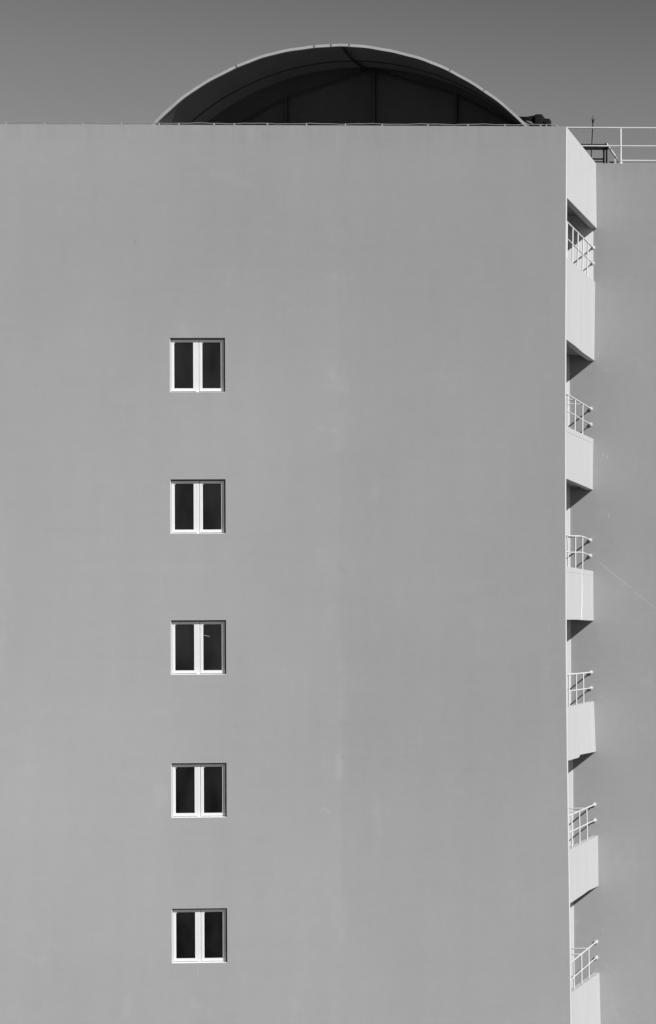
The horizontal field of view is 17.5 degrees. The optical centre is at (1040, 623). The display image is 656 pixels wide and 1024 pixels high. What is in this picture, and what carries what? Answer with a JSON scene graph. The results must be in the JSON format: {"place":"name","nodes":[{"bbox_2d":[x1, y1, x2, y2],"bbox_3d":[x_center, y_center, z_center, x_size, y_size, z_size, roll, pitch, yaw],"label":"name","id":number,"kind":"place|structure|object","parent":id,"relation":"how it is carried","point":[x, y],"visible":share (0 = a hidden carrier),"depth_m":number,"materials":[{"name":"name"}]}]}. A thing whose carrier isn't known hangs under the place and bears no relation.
{"place":"outdoors","nodes":[
{"label":"outdoors","id":0,"kind":"place"},
{"bbox_2d":[0,0,655,163],"label":"sky","id":1,"kind":"structure","parent":0,"point":[571,63],"materials":[{"name":"grey"}]},
{"label":"ground","id":2,"kind":"structure","parent":0,"visible":0},
{"bbox_2d":[0,124,600,1023],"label":"apartment block","id":3,"kind":"structure","parent":2,"relation":"on","point":[284,674],"depth_m":45.86,"materials":[{"name":"grey paint"}]},
{"bbox_2d":[171,339,224,391],"bbox_3d":[-20.634,-6.327,45.936,1.331,1.333,0.111,0,0,-2],"label":"window","id":4,"kind":"structure","parent":3,"relation":"in","point":[197,365],"depth_m":45.88,"materials":[{"name":"black glass"}]},
{"bbox_2d":[171,480,225,533],"bbox_3d":[-20.610,-2.866,45.877,1.331,1.333,0.186,0,0,-2],"label":"window","id":5,"kind":"structure","parent":3,"relation":"in","point":[198,506],"depth_m":45.87,"materials":[{"name":"black glass"}]},
{"bbox_2d":[171,620,225,674],"bbox_3d":[-20.589,0.580,45.856,1.331,1.333,0.186,0,0,-2],"label":"window","id":6,"kind":"structure","parent":3,"relation":"in","point":[198,646],"depth_m":45.85,"materials":[{"name":"black glass"}]},
{"bbox_2d":[172,763,226,817],"bbox_3d":[-20.567,4.070,45.834,1.331,1.333,0.186,0,0,-2],"label":"window","id":7,"kind":"structure","parent":3,"relation":"in","point":[199,789],"depth_m":45.83,"materials":[{"name":"black glass"}]},
{"bbox_2d":[173,908,226,962],"bbox_3d":[-20.544,7.618,45.812,1.331,1.333,0.186,0,0,-2],"label":"window","id":8,"kind":"structure","parent":3,"relation":"in","point":[199,934],"depth_m":45.81,"materials":[{"name":"black glass"}]},
{"bbox_2d":[0,122,556,126],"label":"lightning cable","id":9,"kind":"object","parent":3,"relation":"on","point":[285,123],"visible":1,"depth_m":45.95,"materials":[{"name":"metal"}]},
{"bbox_2d":[152,43,526,125],"bbox_3d":[-17.612,-12.830,47.880,11.216,3.439,1.862,0,0,-2],"label":"arched canopy","id":10,"kind":"object","parent":3,"relation":"on","point":[349,84],"visible":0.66,"depth_m":48.68,"materials":[{"name":"fabric"}]},
{"bbox_2d":[519,114,550,125],"bbox_3d":[-13.818,-12.971,50.635,1.102,1.498,0.450,0,0,-2],"label":"roof vent","id":11,"kind":"object","parent":3,"relation":"on","point":[537,119],"visible":0.25,"depth_m":50.50,"materials":[{"name":"black metal"}]},
{"bbox_2d":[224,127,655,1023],"bbox_3d":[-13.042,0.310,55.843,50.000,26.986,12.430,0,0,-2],"label":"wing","id":12,"kind":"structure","parent":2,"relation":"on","point":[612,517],"depth_m":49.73,"materials":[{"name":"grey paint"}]},
{"bbox_2d":[591,118,593,157],"bbox_3d":[-12.042,-12.963,50.378,0.146,1.450,0.060,0,0,-2],"label":"lightning rod","id":13,"kind":"object","parent":12,"relation":"on","point":[592,136],"visible":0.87,"depth_m":50.37,"materials":[{"name":"black metal"}]},
{"bbox_2d":[581,143,614,162],"bbox_3d":[-12.117,-12.618,50.643,1.404,0.765,0.340,0,0,-2],"label":"steel frame","id":14,"kind":"object","parent":12,"relation":"on","point":[598,148],"visible":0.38,"depth_m":50.74,"materials":[{"name":"black metal"}]}
]}

